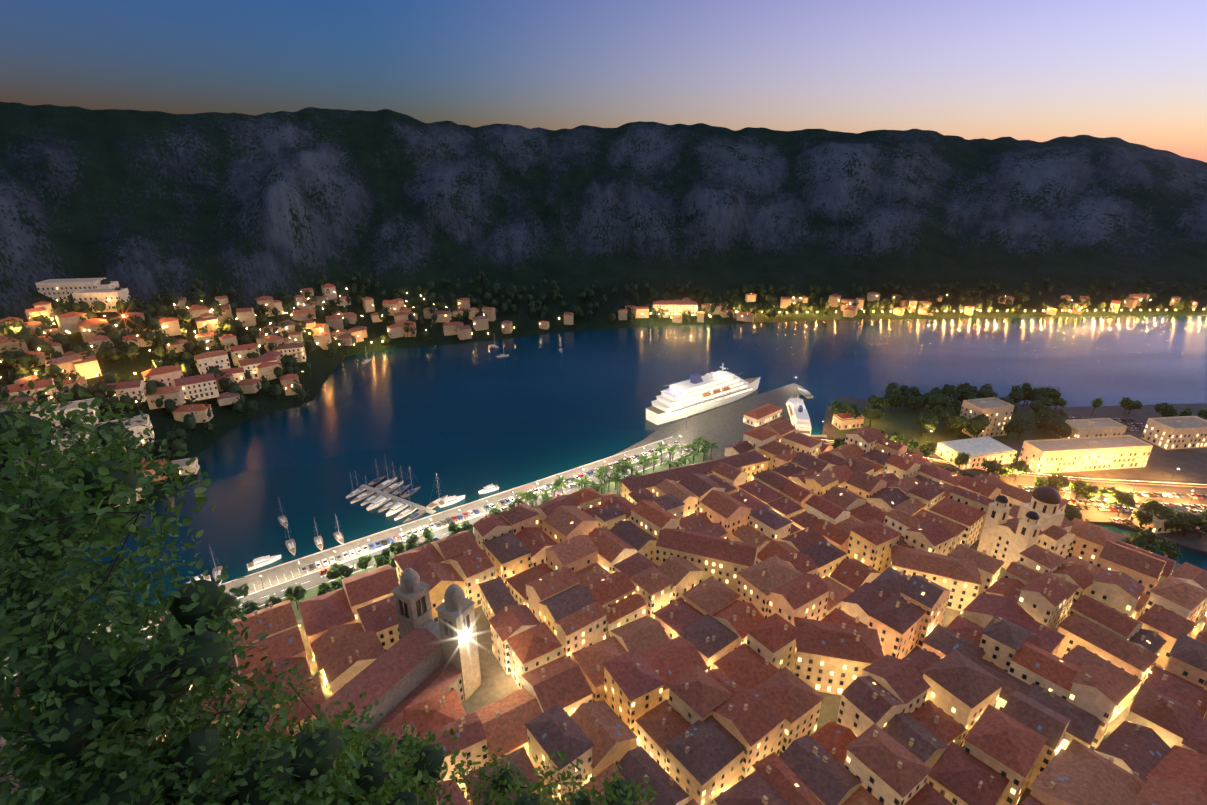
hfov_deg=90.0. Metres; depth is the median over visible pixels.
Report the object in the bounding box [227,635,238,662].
house
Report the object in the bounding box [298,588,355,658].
house
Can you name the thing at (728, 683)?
house
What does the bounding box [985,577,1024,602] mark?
house
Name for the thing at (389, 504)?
sailboat
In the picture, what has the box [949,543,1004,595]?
house
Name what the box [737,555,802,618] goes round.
house
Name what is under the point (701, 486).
house
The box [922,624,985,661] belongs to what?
house
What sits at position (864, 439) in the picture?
house
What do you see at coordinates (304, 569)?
car
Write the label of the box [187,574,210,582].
motor yacht
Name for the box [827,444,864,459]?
house
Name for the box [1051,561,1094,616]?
house
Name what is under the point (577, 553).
house
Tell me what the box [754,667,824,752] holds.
house
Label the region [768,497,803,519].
house
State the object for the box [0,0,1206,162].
sky
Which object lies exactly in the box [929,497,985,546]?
house
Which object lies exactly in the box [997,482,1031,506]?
house
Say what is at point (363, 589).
house
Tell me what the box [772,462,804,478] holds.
house
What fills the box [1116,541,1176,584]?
house
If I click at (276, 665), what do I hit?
house
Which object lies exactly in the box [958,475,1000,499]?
house
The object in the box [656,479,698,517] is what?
house
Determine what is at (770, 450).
house
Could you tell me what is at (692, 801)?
house
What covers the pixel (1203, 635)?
house
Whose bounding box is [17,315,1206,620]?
bay water
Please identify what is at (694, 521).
house
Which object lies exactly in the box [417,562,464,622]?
house
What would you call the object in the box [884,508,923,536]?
house
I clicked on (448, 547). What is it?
house
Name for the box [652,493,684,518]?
house
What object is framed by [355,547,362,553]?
car
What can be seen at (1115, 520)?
car
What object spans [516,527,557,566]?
house
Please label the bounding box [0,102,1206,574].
shore mountain
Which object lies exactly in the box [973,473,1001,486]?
house
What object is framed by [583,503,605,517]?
house
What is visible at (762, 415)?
pier terminal
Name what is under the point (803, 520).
house
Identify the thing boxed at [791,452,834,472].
house
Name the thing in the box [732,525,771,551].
house
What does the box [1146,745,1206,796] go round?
house
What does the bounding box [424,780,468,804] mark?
house
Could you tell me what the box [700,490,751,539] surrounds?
house
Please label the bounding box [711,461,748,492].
house
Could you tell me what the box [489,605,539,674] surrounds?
house
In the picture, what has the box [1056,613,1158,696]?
house
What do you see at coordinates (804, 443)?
house
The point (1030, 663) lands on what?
house
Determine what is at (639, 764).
house
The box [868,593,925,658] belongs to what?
house
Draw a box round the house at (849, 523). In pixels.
[836,517,861,532]
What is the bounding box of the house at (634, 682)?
[602,649,665,735]
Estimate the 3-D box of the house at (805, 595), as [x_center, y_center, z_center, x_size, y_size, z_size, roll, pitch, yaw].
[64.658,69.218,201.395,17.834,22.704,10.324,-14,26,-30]
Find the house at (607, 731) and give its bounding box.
[570,700,637,776]
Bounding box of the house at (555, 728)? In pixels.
[524,703,594,804]
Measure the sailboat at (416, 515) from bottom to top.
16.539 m
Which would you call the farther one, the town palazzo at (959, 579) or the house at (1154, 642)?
the town palazzo at (959, 579)
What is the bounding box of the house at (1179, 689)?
[1146,665,1206,718]
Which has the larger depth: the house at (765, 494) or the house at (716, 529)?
the house at (765, 494)
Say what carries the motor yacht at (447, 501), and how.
on the bay water
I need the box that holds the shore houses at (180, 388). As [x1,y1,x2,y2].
[0,278,1198,506]
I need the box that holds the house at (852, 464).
[835,457,875,475]
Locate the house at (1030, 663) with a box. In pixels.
[1008,641,1079,699]
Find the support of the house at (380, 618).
on the quay ground at (725, 427)
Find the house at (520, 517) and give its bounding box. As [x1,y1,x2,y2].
[500,503,539,534]
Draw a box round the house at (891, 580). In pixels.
[871,567,910,595]
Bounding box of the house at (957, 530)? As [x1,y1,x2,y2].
[914,509,966,555]
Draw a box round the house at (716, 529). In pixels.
[692,523,727,538]
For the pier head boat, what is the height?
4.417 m
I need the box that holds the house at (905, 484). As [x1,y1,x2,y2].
[888,477,920,495]
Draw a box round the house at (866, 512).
[850,502,886,522]
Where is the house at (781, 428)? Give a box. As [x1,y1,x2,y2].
[761,420,795,443]
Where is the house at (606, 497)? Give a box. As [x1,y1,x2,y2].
[601,492,616,503]
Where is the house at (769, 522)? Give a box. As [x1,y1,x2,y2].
[749,507,792,540]
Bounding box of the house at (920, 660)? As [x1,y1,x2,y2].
[901,649,939,676]
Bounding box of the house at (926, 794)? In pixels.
[905,782,952,804]
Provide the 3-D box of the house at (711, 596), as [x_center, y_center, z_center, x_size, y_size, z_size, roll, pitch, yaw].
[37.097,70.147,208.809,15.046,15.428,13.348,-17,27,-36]
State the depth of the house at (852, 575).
217.35 m
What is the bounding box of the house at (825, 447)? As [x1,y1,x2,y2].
[820,442,832,453]
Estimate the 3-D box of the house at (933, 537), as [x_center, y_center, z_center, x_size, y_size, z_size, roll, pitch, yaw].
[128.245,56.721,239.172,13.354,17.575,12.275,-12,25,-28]
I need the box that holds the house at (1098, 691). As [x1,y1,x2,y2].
[1066,663,1128,750]
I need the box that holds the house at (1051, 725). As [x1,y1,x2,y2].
[1002,690,1069,789]
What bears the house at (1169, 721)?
on the quay ground at (725, 427)
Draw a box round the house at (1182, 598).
[1142,575,1206,621]
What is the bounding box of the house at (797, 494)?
[780,482,816,511]
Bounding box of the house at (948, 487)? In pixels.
[939,483,953,497]
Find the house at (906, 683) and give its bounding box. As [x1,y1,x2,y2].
[862,655,929,713]
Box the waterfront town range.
[620,450,769,499]
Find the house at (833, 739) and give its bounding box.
[811,721,856,764]
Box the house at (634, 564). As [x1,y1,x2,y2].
[613,552,658,579]
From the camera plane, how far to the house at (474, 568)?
215.20 m
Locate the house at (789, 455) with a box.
[774,448,798,467]
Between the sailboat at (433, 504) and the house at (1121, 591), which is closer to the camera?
the house at (1121, 591)
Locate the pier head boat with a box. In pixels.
[798,388,813,398]
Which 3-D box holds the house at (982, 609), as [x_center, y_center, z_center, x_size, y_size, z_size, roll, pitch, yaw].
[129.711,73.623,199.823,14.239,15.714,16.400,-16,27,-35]
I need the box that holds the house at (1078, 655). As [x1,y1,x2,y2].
[1061,645,1141,722]
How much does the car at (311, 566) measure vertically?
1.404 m
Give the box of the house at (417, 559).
[393,542,444,584]
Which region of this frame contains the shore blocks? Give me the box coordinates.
[832,397,1206,532]
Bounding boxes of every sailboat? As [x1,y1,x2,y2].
[209,546,222,584]
[278,497,287,527]
[285,519,295,554]
[314,519,322,550]
[333,514,343,543]
[346,472,364,498]
[350,472,373,503]
[360,478,381,505]
[367,458,385,486]
[375,455,396,489]
[378,484,398,511]
[383,463,402,492]
[392,465,410,495]
[394,487,416,520]
[400,466,419,498]
[403,492,425,523]
[427,473,447,508]
[497,342,508,356]
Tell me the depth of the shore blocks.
321.41 m
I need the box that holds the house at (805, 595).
[767,573,830,625]
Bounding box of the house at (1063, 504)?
[1058,497,1068,511]
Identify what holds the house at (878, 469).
on the quay ground at (725, 427)
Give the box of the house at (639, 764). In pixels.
[616,746,689,804]
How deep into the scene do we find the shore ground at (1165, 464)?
320.24 m
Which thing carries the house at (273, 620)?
on the quay ground at (725, 427)
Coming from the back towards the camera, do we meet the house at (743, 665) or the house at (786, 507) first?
the house at (786, 507)
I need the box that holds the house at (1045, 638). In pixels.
[1026,620,1064,655]
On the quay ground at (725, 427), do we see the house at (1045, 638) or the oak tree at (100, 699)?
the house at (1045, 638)
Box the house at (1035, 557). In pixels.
[1019,544,1066,573]
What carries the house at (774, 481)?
on the quay ground at (725, 427)
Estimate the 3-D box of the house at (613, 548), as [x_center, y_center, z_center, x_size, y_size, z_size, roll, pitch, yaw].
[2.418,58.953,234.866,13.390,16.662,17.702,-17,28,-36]
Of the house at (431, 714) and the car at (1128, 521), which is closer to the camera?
the house at (431, 714)
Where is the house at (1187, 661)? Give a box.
[1164,633,1206,687]
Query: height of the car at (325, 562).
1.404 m
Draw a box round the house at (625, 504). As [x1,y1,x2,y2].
[604,496,634,520]
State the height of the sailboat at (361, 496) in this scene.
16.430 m
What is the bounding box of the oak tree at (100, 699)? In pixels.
[0,380,374,804]
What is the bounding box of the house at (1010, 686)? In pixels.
[975,658,1030,710]
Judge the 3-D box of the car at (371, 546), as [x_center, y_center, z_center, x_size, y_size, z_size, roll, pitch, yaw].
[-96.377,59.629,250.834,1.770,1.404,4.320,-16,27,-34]
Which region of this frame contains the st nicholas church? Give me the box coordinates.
[977,484,1075,569]
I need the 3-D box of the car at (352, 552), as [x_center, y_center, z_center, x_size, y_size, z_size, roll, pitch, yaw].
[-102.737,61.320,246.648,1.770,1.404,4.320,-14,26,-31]
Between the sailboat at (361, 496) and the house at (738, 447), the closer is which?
the sailboat at (361, 496)
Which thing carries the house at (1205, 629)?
on the quay ground at (725, 427)
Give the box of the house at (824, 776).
[780,734,861,804]
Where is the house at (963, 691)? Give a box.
[922,650,1005,746]
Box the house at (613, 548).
[589,528,636,573]
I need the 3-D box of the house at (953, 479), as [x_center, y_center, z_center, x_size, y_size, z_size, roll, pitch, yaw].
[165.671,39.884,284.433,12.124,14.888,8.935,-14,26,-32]
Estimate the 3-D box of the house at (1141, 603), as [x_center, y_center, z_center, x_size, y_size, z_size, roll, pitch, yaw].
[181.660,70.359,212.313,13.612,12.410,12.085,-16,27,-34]
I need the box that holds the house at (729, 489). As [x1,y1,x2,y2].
[707,473,736,494]
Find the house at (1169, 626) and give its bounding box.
[1137,604,1196,666]
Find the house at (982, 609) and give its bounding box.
[962,593,1034,628]
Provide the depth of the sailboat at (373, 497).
286.40 m
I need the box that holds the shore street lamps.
[0,288,1203,473]
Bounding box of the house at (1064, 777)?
[1030,749,1140,804]
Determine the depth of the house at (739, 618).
195.99 m
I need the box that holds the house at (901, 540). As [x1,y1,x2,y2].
[898,535,905,545]
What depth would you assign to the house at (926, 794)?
139.24 m
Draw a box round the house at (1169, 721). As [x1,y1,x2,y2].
[1127,684,1198,747]
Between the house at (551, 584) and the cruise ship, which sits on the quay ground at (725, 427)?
the house at (551, 584)
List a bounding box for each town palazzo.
[655,528,758,592]
[792,617,883,695]
[888,545,981,611]
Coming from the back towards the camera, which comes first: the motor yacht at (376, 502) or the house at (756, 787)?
the motor yacht at (376, 502)
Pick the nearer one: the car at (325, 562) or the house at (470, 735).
the house at (470, 735)
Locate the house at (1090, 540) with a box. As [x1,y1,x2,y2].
[1068,518,1123,564]
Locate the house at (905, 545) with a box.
[900,543,921,550]
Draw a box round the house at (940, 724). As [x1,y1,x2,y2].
[910,700,966,745]
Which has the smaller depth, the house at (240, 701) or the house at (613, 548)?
the house at (240, 701)
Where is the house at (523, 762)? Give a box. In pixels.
[463,747,541,804]
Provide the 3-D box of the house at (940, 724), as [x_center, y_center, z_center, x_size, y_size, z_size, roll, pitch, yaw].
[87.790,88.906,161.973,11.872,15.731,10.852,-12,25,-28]
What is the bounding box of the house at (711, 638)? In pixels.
[677,614,738,669]
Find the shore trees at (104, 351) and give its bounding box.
[0,269,1206,506]
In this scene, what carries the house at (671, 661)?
on the quay ground at (725, 427)
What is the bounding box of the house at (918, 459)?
[901,454,927,464]
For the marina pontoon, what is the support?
on the bay water
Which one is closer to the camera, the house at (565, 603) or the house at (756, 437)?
the house at (565, 603)
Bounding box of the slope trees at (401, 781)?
[210,660,693,804]
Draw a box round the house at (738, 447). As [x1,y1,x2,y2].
[724,441,754,456]
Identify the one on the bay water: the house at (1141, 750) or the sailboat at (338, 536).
the sailboat at (338, 536)
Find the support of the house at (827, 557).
on the quay ground at (725, 427)
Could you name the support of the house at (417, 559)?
on the quay ground at (725, 427)
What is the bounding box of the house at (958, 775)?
[928,741,1009,804]
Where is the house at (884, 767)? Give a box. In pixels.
[844,723,932,804]
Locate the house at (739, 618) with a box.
[712,600,764,647]
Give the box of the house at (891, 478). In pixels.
[875,473,899,487]
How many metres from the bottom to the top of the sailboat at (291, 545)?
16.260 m
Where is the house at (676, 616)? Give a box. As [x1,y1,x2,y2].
[653,597,704,639]
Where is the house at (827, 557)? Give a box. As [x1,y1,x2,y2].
[800,540,846,578]
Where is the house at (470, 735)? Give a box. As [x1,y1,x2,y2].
[423,712,488,797]
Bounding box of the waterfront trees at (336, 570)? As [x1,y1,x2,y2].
[2,498,527,689]
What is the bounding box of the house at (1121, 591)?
[1089,570,1145,616]
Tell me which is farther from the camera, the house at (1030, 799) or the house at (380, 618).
the house at (380, 618)
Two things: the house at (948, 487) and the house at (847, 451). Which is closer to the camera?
the house at (948, 487)
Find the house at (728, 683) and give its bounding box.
[706,668,742,696]
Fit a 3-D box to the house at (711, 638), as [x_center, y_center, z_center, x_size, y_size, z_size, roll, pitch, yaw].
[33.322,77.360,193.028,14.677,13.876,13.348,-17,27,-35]
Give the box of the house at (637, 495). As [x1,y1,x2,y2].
[628,487,656,504]
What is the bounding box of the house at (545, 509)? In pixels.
[533,495,579,531]
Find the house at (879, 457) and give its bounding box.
[861,449,890,473]
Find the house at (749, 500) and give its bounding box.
[730,490,769,522]
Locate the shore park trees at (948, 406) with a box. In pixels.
[827,382,1206,560]
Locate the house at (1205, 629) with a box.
[1203,618,1206,632]
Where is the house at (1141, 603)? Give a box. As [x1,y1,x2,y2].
[1131,593,1149,619]
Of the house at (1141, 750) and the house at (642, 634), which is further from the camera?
the house at (642, 634)
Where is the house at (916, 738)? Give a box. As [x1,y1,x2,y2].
[882,713,947,782]
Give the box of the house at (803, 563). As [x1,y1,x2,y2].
[780,552,817,574]
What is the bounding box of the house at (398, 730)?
[364,721,421,768]
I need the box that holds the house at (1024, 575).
[1004,560,1041,584]
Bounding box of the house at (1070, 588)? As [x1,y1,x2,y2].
[1038,571,1079,630]
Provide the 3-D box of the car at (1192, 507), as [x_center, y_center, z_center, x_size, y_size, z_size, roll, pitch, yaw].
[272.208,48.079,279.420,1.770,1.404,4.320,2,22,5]
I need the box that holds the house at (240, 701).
[166,686,246,735]
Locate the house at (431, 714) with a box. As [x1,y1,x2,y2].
[403,689,466,744]
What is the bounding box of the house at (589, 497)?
[569,487,601,509]
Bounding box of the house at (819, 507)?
[804,495,849,524]
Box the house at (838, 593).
[822,576,851,616]
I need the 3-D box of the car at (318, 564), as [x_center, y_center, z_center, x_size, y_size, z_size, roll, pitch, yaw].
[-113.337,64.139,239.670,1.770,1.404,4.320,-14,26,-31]
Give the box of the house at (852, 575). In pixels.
[830,558,880,591]
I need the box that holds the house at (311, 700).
[277,675,324,735]
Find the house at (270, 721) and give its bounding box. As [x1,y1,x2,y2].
[240,709,290,742]
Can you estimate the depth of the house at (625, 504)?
260.26 m
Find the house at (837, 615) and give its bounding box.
[821,608,867,627]
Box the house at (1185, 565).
[1172,562,1206,573]
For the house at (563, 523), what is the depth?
239.44 m
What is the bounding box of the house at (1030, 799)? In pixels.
[1021,794,1044,804]
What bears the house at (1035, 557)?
on the quay ground at (725, 427)
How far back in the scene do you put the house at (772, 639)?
183.87 m
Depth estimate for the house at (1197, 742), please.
153.84 m
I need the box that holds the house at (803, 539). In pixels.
[780,527,826,551]
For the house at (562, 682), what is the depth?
169.02 m
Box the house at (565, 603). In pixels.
[538,584,595,633]
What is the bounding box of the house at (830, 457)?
[817,451,844,463]
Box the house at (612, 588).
[586,571,635,608]
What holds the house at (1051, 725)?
on the quay ground at (725, 427)
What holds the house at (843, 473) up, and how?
on the quay ground at (725, 427)
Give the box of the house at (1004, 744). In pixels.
[964,704,1047,804]
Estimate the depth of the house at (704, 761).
146.99 m
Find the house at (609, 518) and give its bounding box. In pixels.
[593,504,626,529]
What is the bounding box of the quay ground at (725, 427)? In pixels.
[163,383,1206,804]
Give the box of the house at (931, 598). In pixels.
[900,575,950,647]
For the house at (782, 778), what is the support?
on the quay ground at (725, 427)
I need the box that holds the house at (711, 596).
[682,576,740,615]
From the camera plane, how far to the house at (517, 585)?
217.03 m
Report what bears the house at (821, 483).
on the quay ground at (725, 427)
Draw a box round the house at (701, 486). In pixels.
[678,473,725,512]
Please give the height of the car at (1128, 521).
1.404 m
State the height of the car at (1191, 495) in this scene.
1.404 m
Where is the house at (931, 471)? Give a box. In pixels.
[919,461,950,483]
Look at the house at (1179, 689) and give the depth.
170.59 m
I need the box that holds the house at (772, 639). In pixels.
[746,613,799,671]
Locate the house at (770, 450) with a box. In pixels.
[758,440,792,469]
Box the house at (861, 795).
[842,785,882,804]
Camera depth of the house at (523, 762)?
144.51 m
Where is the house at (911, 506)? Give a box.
[892,497,925,515]
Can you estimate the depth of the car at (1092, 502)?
282.43 m
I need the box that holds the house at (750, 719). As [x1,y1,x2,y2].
[712,685,786,779]
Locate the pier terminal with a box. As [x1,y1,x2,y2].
[743,403,782,426]
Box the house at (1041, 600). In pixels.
[1017,578,1068,629]
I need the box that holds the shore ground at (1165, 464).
[822,396,1206,554]
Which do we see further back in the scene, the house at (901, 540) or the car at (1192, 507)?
the car at (1192, 507)
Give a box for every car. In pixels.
[301,565,306,572]
[308,563,314,570]
[315,561,321,567]
[319,568,328,574]
[321,558,328,565]
[329,556,334,562]
[335,554,341,560]
[342,552,348,558]
[349,549,355,556]
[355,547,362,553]
[362,545,368,551]
[368,543,374,549]
[387,537,393,542]
[1075,499,1084,504]
[1088,499,1096,504]
[1094,505,1103,510]
[1101,506,1110,510]
[1109,517,1119,522]
[1116,517,1125,523]
[1122,518,1132,523]
[1130,524,1140,529]
[1187,493,1197,498]
[1187,504,1196,509]
[1192,504,1202,509]
[1194,494,1203,498]
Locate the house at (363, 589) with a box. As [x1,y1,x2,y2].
[342,564,398,622]
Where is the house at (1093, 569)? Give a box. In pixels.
[1063,555,1104,576]
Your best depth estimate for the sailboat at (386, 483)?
300.13 m
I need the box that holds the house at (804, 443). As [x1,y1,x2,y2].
[782,429,822,455]
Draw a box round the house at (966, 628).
[946,615,983,644]
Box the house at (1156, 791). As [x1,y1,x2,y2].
[1137,775,1206,804]
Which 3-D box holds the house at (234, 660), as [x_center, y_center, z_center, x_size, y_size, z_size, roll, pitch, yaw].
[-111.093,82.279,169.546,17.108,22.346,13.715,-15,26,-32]
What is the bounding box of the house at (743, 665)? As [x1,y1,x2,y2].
[713,643,778,687]
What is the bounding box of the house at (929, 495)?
[907,481,945,511]
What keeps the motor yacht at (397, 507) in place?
on the bay water
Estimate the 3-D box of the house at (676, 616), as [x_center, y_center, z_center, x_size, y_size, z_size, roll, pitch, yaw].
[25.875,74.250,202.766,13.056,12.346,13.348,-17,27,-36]
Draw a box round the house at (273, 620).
[231,600,297,645]
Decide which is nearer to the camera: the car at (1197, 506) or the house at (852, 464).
the car at (1197, 506)
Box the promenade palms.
[515,436,718,507]
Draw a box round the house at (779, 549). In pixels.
[756,540,798,563]
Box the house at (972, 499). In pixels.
[949,486,994,539]
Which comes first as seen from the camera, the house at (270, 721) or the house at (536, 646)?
the house at (270, 721)
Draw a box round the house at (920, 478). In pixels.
[914,475,940,485]
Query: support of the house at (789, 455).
on the quay ground at (725, 427)
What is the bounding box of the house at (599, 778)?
[562,763,647,804]
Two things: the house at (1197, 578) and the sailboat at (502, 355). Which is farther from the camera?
the sailboat at (502, 355)
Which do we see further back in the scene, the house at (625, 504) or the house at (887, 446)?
the house at (887, 446)
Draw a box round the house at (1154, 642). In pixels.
[1129,628,1166,667]
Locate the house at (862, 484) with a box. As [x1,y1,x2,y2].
[845,470,886,502]
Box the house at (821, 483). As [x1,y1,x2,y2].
[805,471,838,495]
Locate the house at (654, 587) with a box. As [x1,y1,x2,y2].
[630,566,674,618]
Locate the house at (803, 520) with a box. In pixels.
[789,511,819,530]
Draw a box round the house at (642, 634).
[610,616,669,652]
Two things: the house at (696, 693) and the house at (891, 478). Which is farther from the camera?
the house at (891, 478)
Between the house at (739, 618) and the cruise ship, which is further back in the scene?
the cruise ship
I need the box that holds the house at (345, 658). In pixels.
[318,631,384,696]
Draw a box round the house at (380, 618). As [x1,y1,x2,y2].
[357,595,400,651]
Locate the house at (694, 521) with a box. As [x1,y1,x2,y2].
[679,511,711,530]
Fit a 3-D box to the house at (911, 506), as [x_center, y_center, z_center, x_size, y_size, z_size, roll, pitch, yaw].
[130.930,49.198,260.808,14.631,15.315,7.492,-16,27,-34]
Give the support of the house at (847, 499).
on the quay ground at (725, 427)
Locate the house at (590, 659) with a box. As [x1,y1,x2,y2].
[572,636,626,701]
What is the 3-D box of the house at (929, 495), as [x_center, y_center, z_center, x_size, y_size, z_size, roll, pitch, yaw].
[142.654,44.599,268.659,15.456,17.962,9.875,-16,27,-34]
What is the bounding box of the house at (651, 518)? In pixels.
[631,500,679,538]
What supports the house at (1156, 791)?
on the quay ground at (725, 427)
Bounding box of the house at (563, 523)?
[543,506,597,543]
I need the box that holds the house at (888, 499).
[867,487,908,511]
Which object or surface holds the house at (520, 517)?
on the quay ground at (725, 427)
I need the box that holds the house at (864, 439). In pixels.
[845,427,884,452]
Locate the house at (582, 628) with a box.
[553,602,606,660]
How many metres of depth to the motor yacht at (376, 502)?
282.86 m
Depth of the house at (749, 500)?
259.77 m
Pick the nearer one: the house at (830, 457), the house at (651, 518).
the house at (651, 518)
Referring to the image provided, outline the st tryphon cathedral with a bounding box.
[314,565,481,775]
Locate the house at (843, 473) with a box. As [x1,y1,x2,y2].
[825,465,852,487]
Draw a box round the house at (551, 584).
[525,566,579,621]
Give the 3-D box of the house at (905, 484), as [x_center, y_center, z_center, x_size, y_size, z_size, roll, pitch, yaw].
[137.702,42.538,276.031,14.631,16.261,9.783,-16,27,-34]
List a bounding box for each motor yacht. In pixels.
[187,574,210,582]
[247,555,280,570]
[366,496,390,510]
[386,502,407,516]
[437,495,464,507]
[478,483,498,493]
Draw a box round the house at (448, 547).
[431,531,478,563]
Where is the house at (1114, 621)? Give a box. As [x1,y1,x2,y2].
[1068,595,1142,639]
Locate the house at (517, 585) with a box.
[506,562,552,604]
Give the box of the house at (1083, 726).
[1025,682,1100,751]
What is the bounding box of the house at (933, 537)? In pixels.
[904,521,954,555]
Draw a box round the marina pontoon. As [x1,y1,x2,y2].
[359,484,435,513]
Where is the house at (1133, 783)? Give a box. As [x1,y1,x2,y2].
[1066,739,1145,795]
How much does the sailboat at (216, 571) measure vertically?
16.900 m
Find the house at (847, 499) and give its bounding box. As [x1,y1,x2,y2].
[822,486,865,510]
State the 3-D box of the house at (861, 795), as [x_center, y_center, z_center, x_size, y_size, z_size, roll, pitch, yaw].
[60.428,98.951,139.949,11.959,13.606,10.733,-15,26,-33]
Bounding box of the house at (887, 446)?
[875,435,907,455]
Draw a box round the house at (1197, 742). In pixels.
[1182,716,1206,754]
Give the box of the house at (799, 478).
[789,469,817,487]
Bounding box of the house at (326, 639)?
[310,623,364,690]
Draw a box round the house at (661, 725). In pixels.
[635,700,690,769]
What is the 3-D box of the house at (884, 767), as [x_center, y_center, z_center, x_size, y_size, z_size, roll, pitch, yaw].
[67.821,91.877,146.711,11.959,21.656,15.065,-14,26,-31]
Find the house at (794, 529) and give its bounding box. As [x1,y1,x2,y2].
[790,524,800,534]
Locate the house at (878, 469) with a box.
[857,457,884,476]
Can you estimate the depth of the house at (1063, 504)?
251.37 m
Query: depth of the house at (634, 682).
166.17 m
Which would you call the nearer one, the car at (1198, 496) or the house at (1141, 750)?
the house at (1141, 750)
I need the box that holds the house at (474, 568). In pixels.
[450,548,494,608]
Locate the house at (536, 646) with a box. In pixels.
[506,622,562,688]
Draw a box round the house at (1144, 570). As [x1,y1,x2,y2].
[1096,541,1166,611]
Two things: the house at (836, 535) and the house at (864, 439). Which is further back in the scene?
the house at (864, 439)
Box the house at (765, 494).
[738,480,783,504]
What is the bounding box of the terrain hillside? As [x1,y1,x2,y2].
[0,642,166,794]
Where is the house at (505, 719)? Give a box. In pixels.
[470,688,541,762]
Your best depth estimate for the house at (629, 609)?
200.04 m
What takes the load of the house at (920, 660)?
on the quay ground at (725, 427)
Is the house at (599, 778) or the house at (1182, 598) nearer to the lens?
the house at (599, 778)
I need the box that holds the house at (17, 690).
[0,672,34,709]
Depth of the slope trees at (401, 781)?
16.62 m
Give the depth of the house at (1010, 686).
172.43 m
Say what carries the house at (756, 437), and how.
on the quay ground at (725, 427)
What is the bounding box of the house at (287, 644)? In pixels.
[238,627,309,684]
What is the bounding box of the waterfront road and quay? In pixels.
[2,437,712,679]
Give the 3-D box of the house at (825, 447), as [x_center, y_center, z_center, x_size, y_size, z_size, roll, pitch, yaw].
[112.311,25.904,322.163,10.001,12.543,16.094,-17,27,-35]
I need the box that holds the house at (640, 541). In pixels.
[610,520,656,562]
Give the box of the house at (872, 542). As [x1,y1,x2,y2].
[846,519,901,572]
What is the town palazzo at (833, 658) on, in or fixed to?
on the quay ground at (725, 427)
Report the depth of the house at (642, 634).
189.63 m
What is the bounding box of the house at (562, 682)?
[521,655,592,715]
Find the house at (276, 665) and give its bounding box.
[245,657,310,707]
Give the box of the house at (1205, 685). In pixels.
[1203,680,1206,690]
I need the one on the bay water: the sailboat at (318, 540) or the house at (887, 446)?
the sailboat at (318, 540)
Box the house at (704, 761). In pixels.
[664,715,745,804]
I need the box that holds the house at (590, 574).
[575,563,609,585]
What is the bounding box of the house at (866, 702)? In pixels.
[836,676,904,736]
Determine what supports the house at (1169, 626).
on the quay ground at (725, 427)
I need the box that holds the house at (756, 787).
[714,770,788,804]
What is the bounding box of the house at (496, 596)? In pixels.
[478,577,517,622]
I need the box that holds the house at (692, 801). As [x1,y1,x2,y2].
[685,798,698,804]
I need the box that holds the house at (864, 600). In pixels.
[841,582,891,627]
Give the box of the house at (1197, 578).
[1172,568,1206,622]
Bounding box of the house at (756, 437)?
[743,426,776,451]
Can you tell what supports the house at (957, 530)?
on the quay ground at (725, 427)
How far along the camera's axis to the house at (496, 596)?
207.61 m
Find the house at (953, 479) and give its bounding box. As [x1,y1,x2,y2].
[941,471,964,486]
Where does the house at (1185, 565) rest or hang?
on the quay ground at (725, 427)
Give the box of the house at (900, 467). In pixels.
[884,454,920,479]
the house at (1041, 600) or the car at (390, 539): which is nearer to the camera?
the house at (1041, 600)
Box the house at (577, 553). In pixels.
[545,535,597,572]
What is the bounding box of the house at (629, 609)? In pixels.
[604,593,646,638]
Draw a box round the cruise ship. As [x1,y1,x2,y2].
[646,366,760,424]
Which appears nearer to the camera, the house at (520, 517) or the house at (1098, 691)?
the house at (1098, 691)
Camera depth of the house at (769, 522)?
242.33 m
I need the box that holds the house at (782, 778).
[752,751,822,804]
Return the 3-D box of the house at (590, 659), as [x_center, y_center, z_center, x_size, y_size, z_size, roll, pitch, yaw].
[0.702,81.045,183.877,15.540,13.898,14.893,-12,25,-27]
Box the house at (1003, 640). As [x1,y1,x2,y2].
[979,615,1031,671]
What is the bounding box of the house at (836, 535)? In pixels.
[811,519,849,557]
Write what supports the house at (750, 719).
on the quay ground at (725, 427)
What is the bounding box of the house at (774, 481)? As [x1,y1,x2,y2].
[752,469,794,492]
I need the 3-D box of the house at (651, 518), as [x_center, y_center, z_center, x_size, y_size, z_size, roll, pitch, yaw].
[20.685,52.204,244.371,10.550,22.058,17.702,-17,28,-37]
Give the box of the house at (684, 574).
[657,555,702,601]
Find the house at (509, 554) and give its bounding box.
[482,532,531,587]
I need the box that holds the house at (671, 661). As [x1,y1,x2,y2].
[641,636,708,701]
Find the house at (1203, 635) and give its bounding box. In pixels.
[1195,630,1206,643]
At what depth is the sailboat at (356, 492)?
292.16 m
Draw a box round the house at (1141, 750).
[1094,721,1171,781]
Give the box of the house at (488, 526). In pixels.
[472,513,511,549]
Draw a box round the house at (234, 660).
[180,648,246,701]
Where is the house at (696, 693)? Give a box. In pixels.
[667,665,732,724]
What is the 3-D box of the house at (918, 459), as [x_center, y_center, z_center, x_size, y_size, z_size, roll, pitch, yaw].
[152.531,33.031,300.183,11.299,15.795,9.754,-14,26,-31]

